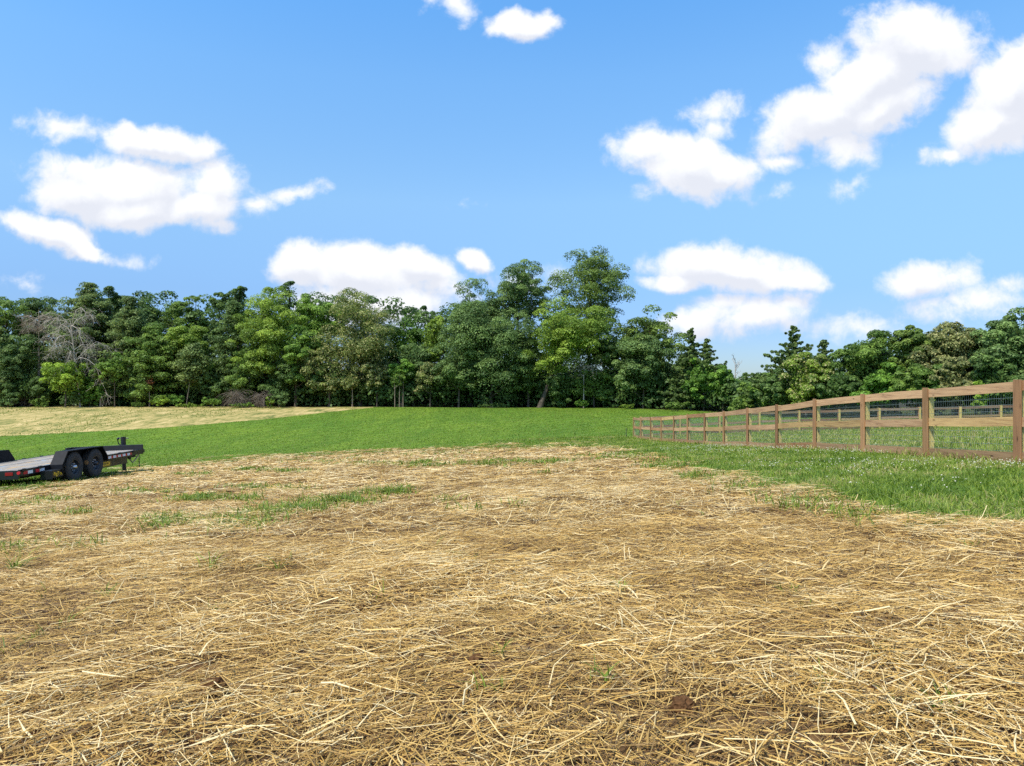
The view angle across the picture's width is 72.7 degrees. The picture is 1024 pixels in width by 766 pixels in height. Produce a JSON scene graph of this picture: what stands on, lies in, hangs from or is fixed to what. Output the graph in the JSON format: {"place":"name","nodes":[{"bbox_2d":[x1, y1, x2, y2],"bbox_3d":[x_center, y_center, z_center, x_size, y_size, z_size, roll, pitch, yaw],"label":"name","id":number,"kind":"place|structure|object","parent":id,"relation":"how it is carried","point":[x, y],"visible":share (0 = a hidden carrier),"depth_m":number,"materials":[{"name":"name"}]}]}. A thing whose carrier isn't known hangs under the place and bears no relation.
{"place":"outdoors","nodes":[
{"label":"outdoors","id":0,"kind":"place"},
{"bbox_2d":[0,399,1023,765],"bbox_3d":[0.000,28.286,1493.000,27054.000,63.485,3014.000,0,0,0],"label":"ground","id":1,"kind":"structure","parent":0,"point":[158,419],"depth_m":3.51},
{"bbox_2d":[0,396,18,406],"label":"shrub","id":2,"kind":"object","parent":1,"relation":"on","point":[8,402],"visible":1,"depth_m":94.24,"materials":[{"name":"green plant"}]},
{"bbox_2d":[0,325,32,404],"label":"pine tree","id":3,"kind":"object","parent":1,"relation":"on","point":[6,352],"visible":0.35,"depth_m":96.23,"materials":[{"name":"green plant"}]},
{"bbox_2d":[0,298,41,345],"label":"broadleaf tree","id":4,"kind":"object","parent":1,"relation":"on","point":[5,316],"visible":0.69,"depth_m":103.14,"materials":[{"name":"green plant"}]},
{"bbox_2d":[0,333,43,405],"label":"broadleaf tree","id":5,"kind":"object","parent":1,"relation":"on","point":[23,357],"visible":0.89,"depth_m":96.74,"materials":[{"name":"green plant"}]},
{"bbox_2d":[0,376,54,406],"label":"broadleaf tree","id":6,"kind":"object","parent":1,"relation":"on","point":[37,388],"visible":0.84,"depth_m":95.24,"materials":[{"name":"green plant"}]},
{"bbox_2d":[15,312,45,400],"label":"broadleaf tree","id":7,"kind":"object","parent":1,"relation":"on","point":[22,333],"visible":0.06,"depth_m":107.39,"materials":[{"name":"green plant"}]},
{"bbox_2d":[11,310,56,401],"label":"deciduous tree","id":8,"kind":"object","parent":1,"relation":"on","point":[34,322],"visible":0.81,"depth_m":98.01,"materials":[{"name":"plant"}]},
{"bbox_2d":[29,396,49,406],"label":"shrub","id":9,"kind":"object","parent":1,"relation":"on","point":[42,401],"visible":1,"depth_m":94.08,"materials":[{"name":"green plant"}]},
{"bbox_2d":[20,296,59,375],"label":"deciduous tree","id":10,"kind":"object","parent":1,"relation":"on","point":[34,307],"visible":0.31,"depth_m":105.37,"materials":[{"name":"green plant"}]},
{"bbox_2d":[39,361,89,407],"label":"broadleaf tree","id":11,"kind":"object","parent":1,"relation":"on","point":[62,377],"visible":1,"depth_m":93.34,"materials":[{"name":"green plant"}]},
{"bbox_2d":[59,391,82,406],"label":"shrub","id":12,"kind":"object","parent":1,"relation":"on","point":[74,396],"visible":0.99,"depth_m":94.06,"materials":[{"name":"green plant"}]},
{"bbox_2d":[16,306,126,407],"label":"dead tree","id":13,"kind":"object","parent":1,"relation":"on","point":[74,354],"visible":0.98,"depth_m":94.33,"materials":[{"name":"grey wood"}]},
{"bbox_2d":[0,437,144,480],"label":"flatbed trailer","id":14,"kind":"object","parent":1,"relation":"on","point":[70,463],"visible":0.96,"depth_m":19.24,"materials":[{"name":"black metal"}]},
{"bbox_2d":[30,282,124,379],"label":"deciduous tree","id":15,"kind":"object","parent":1,"relation":"on","point":[85,300],"visible":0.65,"depth_m":101.37,"materials":[{"name":"green plant"}]},
{"bbox_2d":[73,377,106,406],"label":"broadleaf tree","id":16,"kind":"object","parent":1,"relation":"on","point":[93,392],"visible":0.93,"depth_m":95.24,"materials":[{"name":"green plant"}]},
{"bbox_2d":[88,357,108,406],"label":"broadleaf tree","id":17,"kind":"object","parent":1,"relation":"on","point":[92,371],"visible":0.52,"depth_m":94.71,"materials":[{"name":"green plant"}]},
{"bbox_2d":[97,352,126,406],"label":"broadleaf tree","id":18,"kind":"object","parent":1,"relation":"on","point":[105,368],"visible":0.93,"depth_m":94.40,"materials":[{"name":"green plant"}]},
{"bbox_2d":[92,286,131,379],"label":"broadleaf tree","id":19,"kind":"object","parent":1,"relation":"on","point":[112,294],"visible":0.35,"depth_m":105.65,"materials":[{"name":"green plant"}]},
{"bbox_2d":[96,296,155,403],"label":"pine tree","id":20,"kind":"object","parent":1,"relation":"on","point":[131,320],"visible":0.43,"depth_m":98.88,"materials":[{"name":"green plant"}]},
{"bbox_2d":[122,362,145,406],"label":"broadleaf tree","id":21,"kind":"object","parent":1,"relation":"on","point":[132,387],"visible":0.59,"depth_m":95.40,"materials":[{"name":"green plant"}]},
{"bbox_2d":[111,322,187,405],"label":"pine tree","id":22,"kind":"object","parent":1,"relation":"on","point":[150,342],"visible":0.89,"depth_m":95.56,"materials":[{"name":"green plant"}]},
{"bbox_2d":[137,299,169,403],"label":"broadleaf tree","id":23,"kind":"object","parent":1,"relation":"on","point":[153,309],"visible":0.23,"depth_m":106.40,"materials":[{"name":"green plant"}]},
{"bbox_2d":[149,395,169,406],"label":"shrub","id":24,"kind":"object","parent":1,"relation":"on","point":[160,400],"visible":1,"depth_m":93.35,"materials":[{"name":"green plant"}]},
{"bbox_2d":[150,301,193,354],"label":"broadleaf tree","id":25,"kind":"object","parent":1,"relation":"on","point":[171,315],"visible":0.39,"depth_m":106.58,"materials":[{"name":"green plant"}]},
{"bbox_2d":[161,341,182,405],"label":"broadleaf tree","id":26,"kind":"object","parent":1,"relation":"on","point":[175,353],"visible":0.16,"depth_m":98.06,"materials":[{"name":"green plant"}]},
{"bbox_2d":[168,395,184,404],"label":"shrub","id":27,"kind":"object","parent":1,"relation":"on","point":[175,399],"visible":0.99,"depth_m":93.56,"materials":[{"name":"green plant"}]},
{"bbox_2d":[161,322,209,402],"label":"broadleaf tree","id":28,"kind":"object","parent":1,"relation":"on","point":[193,334],"visible":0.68,"depth_m":97.04,"materials":[{"name":"green plant"}]},
{"bbox_2d":[168,342,214,403],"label":"deciduous tree","id":29,"kind":"object","parent":1,"relation":"on","point":[192,353],"visible":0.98,"depth_m":94.72,"materials":[{"name":"green plant"}]},
{"bbox_2d":[177,295,213,403],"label":"broadleaf tree","id":30,"kind":"object","parent":1,"relation":"on","point":[186,306],"visible":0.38,"depth_m":106.82,"materials":[{"name":"green plant"}]},
{"bbox_2d":[186,346,224,394],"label":"broadleaf tree","id":31,"kind":"object","parent":1,"relation":"on","point":[212,366],"visible":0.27,"depth_m":97.40,"materials":[{"name":"green plant"}]},
{"bbox_2d":[193,676,228,699],"bbox_3d":[-0.917,0.933,2.122,0.103,0.071,0.084,0,0,0],"label":"soil clod","id":32,"kind":"object","parent":1,"relation":"on","point":[218,680],"visible":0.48,"depth_m":2.10,"materials":[{"name":"brown soil"}]},
{"bbox_2d":[201,397,221,407],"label":"shrub","id":33,"kind":"object","parent":1,"relation":"on","point":[211,401],"visible":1,"depth_m":92.89,"materials":[{"name":"green plant"}]},
{"bbox_2d":[196,368,232,405],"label":"broadleaf tree","id":34,"kind":"object","parent":1,"relation":"on","point":[216,385],"visible":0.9,"depth_m":95.93,"materials":[{"name":"green plant"}]},
{"bbox_2d":[204,292,230,403],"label":"broadleaf tree","id":35,"kind":"object","parent":1,"relation":"on","point":[218,304],"visible":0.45,"depth_m":105.01,"materials":[{"name":"green plant"}]},
{"bbox_2d":[208,300,248,403],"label":"pine tree","id":36,"kind":"object","parent":1,"relation":"on","point":[232,308],"visible":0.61,"depth_m":97.10,"materials":[{"name":"green plant"}]},
{"bbox_2d":[214,389,253,407],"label":"brush pile","id":37,"kind":"object","parent":1,"relation":"on","point":[237,397],"visible":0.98,"depth_m":92.98,"materials":[{"name":"grey wood"}]},
{"bbox_2d":[223,286,248,324],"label":"broadleaf tree","id":38,"kind":"object","parent":1,"relation":"on","point":[238,293],"visible":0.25,"depth_m":104.38,"materials":[{"name":"green plant"}]},
{"bbox_2d":[224,334,269,406],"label":"broadleaf tree","id":39,"kind":"object","parent":1,"relation":"on","point":[237,380],"visible":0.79,"depth_m":95.11,"materials":[{"name":"green plant"}]},
{"bbox_2d":[244,391,276,407],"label":"brush pile","id":40,"kind":"object","parent":1,"relation":"on","point":[260,398],"visible":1,"depth_m":92.94,"materials":[{"name":"grey wood"}]},
{"bbox_2d":[225,286,302,405],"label":"broadleaf tree","id":41,"kind":"object","parent":1,"relation":"on","point":[267,329],"visible":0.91,"depth_m":95.56,"materials":[{"name":"green plant"}]},
{"bbox_2d":[268,388,289,407],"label":"shrub","id":42,"kind":"object","parent":1,"relation":"on","point":[278,396],"visible":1,"depth_m":93.42,"materials":[{"name":"green plant"}]},
{"bbox_2d":[257,358,302,398],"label":"broadleaf tree","id":43,"kind":"object","parent":1,"relation":"on","point":[278,383],"visible":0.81,"depth_m":94.91,"materials":[{"name":"green plant"}]},
{"bbox_2d":[277,281,298,403],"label":"broadleaf tree","id":44,"kind":"object","parent":1,"relation":"on","point":[286,285],"visible":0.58,"depth_m":104.54,"materials":[{"name":"green plant"}]},
{"bbox_2d":[279,324,321,406],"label":"broadleaf tree","id":45,"kind":"object","parent":1,"relation":"on","point":[296,349],"visible":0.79,"depth_m":95.17,"materials":[{"name":"green plant"}]},
{"bbox_2d":[288,293,345,405],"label":"broadleaf tree","id":46,"kind":"object","parent":1,"relation":"on","point":[316,322],"visible":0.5,"depth_m":99.23,"materials":[{"name":"green plant"}]},
{"bbox_2d":[298,345,356,406],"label":"broadleaf tree","id":47,"kind":"object","parent":1,"relation":"on","point":[317,360],"visible":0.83,"depth_m":94.89,"materials":[{"name":"green plant"}]},
{"bbox_2d":[306,362,352,406],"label":"broadleaf tree","id":48,"kind":"object","parent":1,"relation":"on","point":[314,377],"visible":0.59,"depth_m":95.45,"materials":[{"name":"green plant"}]},
{"bbox_2d":[340,374,359,406],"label":"broadleaf tree","id":49,"kind":"object","parent":1,"relation":"on","point":[347,383],"visible":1,"depth_m":94.20,"materials":[{"name":"green plant"}]},
{"bbox_2d":[311,287,400,405],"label":"broadleaf tree","id":50,"kind":"object","parent":1,"relation":"on","point":[370,347],"visible":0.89,"depth_m":96.30,"materials":[{"name":"green plant"}]},
{"bbox_2d":[359,361,389,406],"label":"broadleaf tree","id":51,"kind":"object","parent":1,"relation":"on","point":[366,367],"visible":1,"depth_m":94.55,"materials":[{"name":"green plant"}]},
{"bbox_2d":[390,375,401,406],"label":"sapling","id":52,"kind":"object","parent":1,"relation":"on","point":[394,385],"visible":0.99,"depth_m":94.16,"materials":[{"name":"green plant"}]},
{"bbox_2d":[386,358,417,406],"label":"broadleaf tree","id":53,"kind":"object","parent":1,"relation":"on","point":[406,366],"visible":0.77,"depth_m":94.72,"materials":[{"name":"green plant"}]},
{"bbox_2d":[382,312,426,372],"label":"broadleaf tree","id":54,"kind":"object","parent":1,"relation":"on","point":[397,342],"visible":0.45,"depth_m":103.49,"materials":[{"name":"green plant"}]},
{"bbox_2d":[394,343,438,405],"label":"broadleaf tree","id":55,"kind":"object","parent":1,"relation":"on","point":[418,356],"visible":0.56,"depth_m":96.43,"materials":[{"name":"green plant"}]},
{"bbox_2d":[410,362,448,406],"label":"broadleaf tree","id":56,"kind":"object","parent":1,"relation":"on","point":[426,376],"visible":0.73,"depth_m":94.14,"materials":[{"name":"green plant"}]},
{"bbox_2d":[418,305,447,401],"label":"broadleaf tree","id":57,"kind":"object","parent":1,"relation":"on","point":[423,307],"visible":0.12,"depth_m":106.00,"materials":[{"name":"green plant"}]},
{"bbox_2d":[421,315,446,405],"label":"broadleaf tree","id":58,"kind":"object","parent":1,"relation":"on","point":[432,330],"visible":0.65,"depth_m":98.00,"materials":[{"name":"green plant"}]},
{"bbox_2d":[430,348,487,406],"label":"broadleaf tree","id":59,"kind":"object","parent":1,"relation":"on","point":[451,369],"visible":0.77,"depth_m":93.25,"materials":[{"name":"green plant"}]},
{"bbox_2d":[437,278,509,405],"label":"broadleaf tree","id":60,"kind":"object","parent":1,"relation":"on","point":[459,309],"visible":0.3,"depth_m":97.80,"materials":[{"name":"green plant"}]},
{"bbox_2d":[468,653,484,667],"bbox_3d":[-0.115,0.901,2.260,0.055,0.047,0.054,0,0,0],"label":"soil clod","id":61,"kind":"object","parent":1,"relation":"on","point":[473,657],"visible":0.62,"depth_m":2.25,"materials":[{"name":"brown soil"}]},
{"bbox_2d":[434,299,543,406],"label":"broadleaf tree","id":62,"kind":"object","parent":1,"relation":"on","point":[500,339],"visible":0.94,"depth_m":92.61,"materials":[{"name":"green plant"}]},
{"bbox_2d":[478,403,509,407],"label":"shrub","id":63,"kind":"object","parent":1,"relation":"on","point":[493,405],"visible":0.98,"depth_m":92.72,"materials":[{"name":"green plant"}]},
{"bbox_2d":[0,290,1012,416],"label":"woods","id":64,"kind":"object","parent":1,"relation":"on","point":[443,393],"visible":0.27,"depth_m":96.69,"materials":[{"name":"green plant"}]},
{"bbox_2d":[0,406,1012,490],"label":"turf","id":65,"kind":"structure","parent":1,"relation":"on","point":[8,483],"depth_m":58.05,"materials":[{"name":"green plant"}]},
{"bbox_2d":[0,441,1023,765],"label":"straw","id":66,"kind":"object","parent":1,"relation":"on","point":[374,553],"visible":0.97,"depth_m":2.81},
{"bbox_2d":[486,259,552,404],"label":"broadleaf tree","id":67,"kind":"object","parent":1,"relation":"on","point":[516,292],"visible":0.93,"depth_m":99.92,"materials":[{"name":"green plant"}]},
{"bbox_2d":[510,333,549,406],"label":"broadleaf tree","id":68,"kind":"object","parent":1,"relation":"on","point":[533,348],"visible":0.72,"depth_m":94.08,"materials":[{"name":"green plant"}]},
{"bbox_2d":[545,375,575,407],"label":"broadleaf tree","id":69,"kind":"object","parent":1,"relation":"on","point":[559,386],"visible":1,"depth_m":92.08,"materials":[{"name":"green plant"}]},
{"bbox_2d":[520,295,617,407],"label":"broadleaf tree","id":70,"kind":"object","parent":1,"relation":"on","point":[569,334],"visible":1,"depth_m":91.17,"materials":[{"name":"green plant"}]},
{"bbox_2d":[566,357,604,407],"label":"deciduous tree","id":71,"kind":"object","parent":1,"relation":"on","point":[583,366],"visible":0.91,"depth_m":92.64,"materials":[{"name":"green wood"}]},
{"bbox_2d":[544,245,637,373],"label":"broadleaf tree","id":72,"kind":"object","parent":1,"relation":"on","point":[599,292],"visible":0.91,"depth_m":98.26,"materials":[{"name":"green plant"}]},
{"bbox_2d":[569,369,618,407],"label":"broadleaf tree","id":73,"kind":"object","parent":1,"relation":"on","point":[594,389],"visible":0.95,"depth_m":92.47,"materials":[{"name":"green plant"}]},
{"bbox_2d":[585,330,633,406],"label":"broadleaf tree","id":74,"kind":"object","parent":1,"relation":"on","point":[609,354],"visible":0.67,"depth_m":92.95,"materials":[{"name":"green plant"}]},
{"bbox_2d":[611,333,675,407],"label":"broadleaf tree","id":75,"kind":"object","parent":1,"relation":"on","point":[629,369],"visible":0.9,"depth_m":89.61,"materials":[{"name":"green plant"}]},
{"bbox_2d":[612,304,690,406],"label":"broadleaf tree","id":76,"kind":"object","parent":1,"relation":"on","point":[649,327],"visible":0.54,"depth_m":92.66,"materials":[{"name":"green plant"}]},
{"bbox_2d":[665,402,689,410],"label":"shrub","id":77,"kind":"object","parent":1,"relation":"on","point":[677,405],"visible":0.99,"depth_m":85.86,"materials":[{"name":"green plant"}]},
{"bbox_2d":[656,327,710,409],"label":"cedar tree","id":78,"kind":"object","parent":1,"relation":"on","point":[688,355],"visible":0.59,"depth_m":87.69,"materials":[{"name":"green plant"}]},
{"bbox_2d":[670,695,697,718],"bbox_3d":[0.452,0.855,1.838,0.072,0.059,0.069,0,0,0],"label":"soil clod","id":79,"kind":"object","parent":1,"relation":"on","point":[685,702],"visible":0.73,"depth_m":1.82,"materials":[{"name":"brown soil"}]},
{"bbox_2d":[682,357,719,410],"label":"broadleaf tree","id":80,"kind":"object","parent":1,"relation":"on","point":[705,377],"visible":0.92,"depth_m":85.06,"materials":[{"name":"green plant"}]},
{"bbox_2d":[685,338,727,409],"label":"cedar tree","id":81,"kind":"object","parent":1,"relation":"on","point":[709,352],"visible":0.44,"depth_m":86.33,"materials":[{"name":"green plant"}]},
{"bbox_2d":[708,365,739,411],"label":"broadleaf tree","id":82,"kind":"object","parent":1,"relation":"on","point":[724,373],"visible":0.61,"depth_m":83.20,"materials":[{"name":"green plant"}]},
{"bbox_2d":[727,399,744,410],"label":"shrub","id":83,"kind":"object","parent":1,"relation":"on","point":[736,405],"visible":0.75,"depth_m":77.85,"materials":[{"name":"green plant"}]},
{"bbox_2d":[734,382,756,408],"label":"broadleaf tree","id":84,"kind":"object","parent":1,"relation":"on","point":[748,403],"visible":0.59,"depth_m":79.54,"materials":[{"name":"green plant"}]},
{"bbox_2d":[747,372,773,406],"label":"broadleaf tree","id":85,"kind":"object","parent":1,"relation":"on","point":[753,388],"visible":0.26,"depth_m":77.44,"materials":[{"name":"green plant"}]},
{"bbox_2d":[754,368,793,411],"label":"broadleaf tree","id":86,"kind":"object","parent":1,"relation":"on","point":[780,397],"visible":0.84,"depth_m":71.44,"materials":[{"name":"green plant"}]},
{"bbox_2d":[737,325,836,415],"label":"cedar tree","id":87,"kind":"object","parent":1,"relation":"on","point":[793,344],"visible":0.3,"depth_m":73.98,"materials":[{"name":"green plant"}]},
{"bbox_2d":[778,351,835,417],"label":"broadleaf tree","id":88,"kind":"object","parent":1,"relation":"on","point":[809,370],"visible":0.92,"depth_m":69.28,"materials":[{"name":"green plant"}]},
{"bbox_2d":[789,340,843,416],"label":"cedar tree","id":89,"kind":"object","parent":1,"relation":"on","point":[823,344],"visible":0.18,"depth_m":72.71,"materials":[{"name":"green plant"}]},
{"bbox_2d":[639,405,1012,435],"bbox_3d":[23.911,2.445,42.954,31.901,2.850,0.148,0,0,2],"label":"board fence","id":90,"kind":"object","parent":1,"relation":"on","point":[879,417],"visible":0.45,"depth_m":43.09,"materials":[{"name":"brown wood"}]},
{"bbox_2d":[633,380,1023,463],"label":"board fence","id":91,"kind":"object","parent":1,"relation":"on","point":[927,422],"visible":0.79,"depth_m":14.59,"materials":[{"name":"brown wood"}]},
{"bbox_2d":[814,371,863,408],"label":"broadleaf tree","id":92,"kind":"object","parent":1,"relation":"on","point":[842,384],"visible":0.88,"depth_m":66.49,"materials":[{"name":"green plant"}]},
{"bbox_2d":[661,430,1023,487],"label":"clover flowers","id":93,"kind":"object","parent":1,"relation":"on","point":[864,459],"visible":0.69,"depth_m":11.21,"materials":[{"name":"plant"}]},
{"bbox_2d":[827,329,907,391],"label":"broadleaf tree","id":94,"kind":"object","parent":1,"relation":"on","point":[861,360],"visible":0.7,"depth_m":66.93,"materials":[{"name":"green plant"}]},
{"bbox_2d":[850,362,907,416],"bbox_3d":[34.252,0.810,64.913,5.543,5.665,4.062,0,0,0],"label":"broadleaf tree","id":95,"kind":"object","parent":1,"relation":"on","point":[879,381],"visible":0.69,"depth_m":64.48,"materials":[{"name":"green plant"}]},
{"bbox_2d":[889,325,942,415],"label":"broadleaf tree","id":96,"kind":"object","parent":1,"relation":"on","point":[905,339],"visible":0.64,"depth_m":65.12,"materials":[{"name":"green plant"}]},
{"bbox_2d":[891,363,942,415],"bbox_3d":[36.295,0.851,61.905,4.482,5.317,4.318,0,0,0],"label":"broadleaf tree","id":97,"kind":"object","parent":1,"relation":"on","point":[914,379],"visible":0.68,"depth_m":61.44,"materials":[{"name":"green plant"}]},
{"bbox_2d":[907,321,983,414],"bbox_3d":[40.425,-1.134,63.922,8.296,9.376,6.361,0,0,0],"label":"broadleaf tree","id":98,"kind":"object","parent":1,"relation":"on","point":[961,341],"visible":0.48,"depth_m":62.82,"materials":[{"name":"green plant"}]},
{"bbox_2d":[923,356,976,414],"bbox_3d":[37.951,0.550,59.875,4.069,5.752,4.077,0,0,0],"label":"broadleaf tree","id":99,"kind":"object","parent":1,"relation":"on","point":[952,371],"visible":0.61,"depth_m":59.46,"materials":[{"name":"green plant"}]},
{"bbox_2d":[970,380,988,417],"bbox_3d":[37.724,1.503,55.938,1.402,3.548,1.498,0,0,43],"label":"broadleaf tree","id":100,"kind":"object","parent":1,"relation":"on","point":[979,396],"visible":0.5,"depth_m":55.76,"materials":[{"name":"green plant"}]},
{"bbox_2d":[968,352,1020,413],"bbox_3d":[39.882,0.353,57.781,3.656,5.884,3.681,0,0,0],"label":"broadleaf tree","id":101,"kind":"object","parent":1,"relation":"on","point":[987,368],"visible":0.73,"depth_m":57.38,"materials":[{"name":"green plant"}]},
{"bbox_2d":[967,306,1023,399],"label":"broadleaf tree","id":102,"kind":"object","parent":1,"relation":"on","point":[1004,336],"visible":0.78,"depth_m":59.54,"materials":[{"name":"green plant"}]},
{"bbox_2d":[0,426,1023,716],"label":"grass","id":103,"kind":"structure","parent":0,"point":[838,474],"depth_m":9.59,"materials":[{"name":"green plant"}]},
{"bbox_2d":[0,0,1023,378],"label":"sky","id":104,"kind":"structure","parent":0,"point":[838,172],"materials":[{"name":"blue"}]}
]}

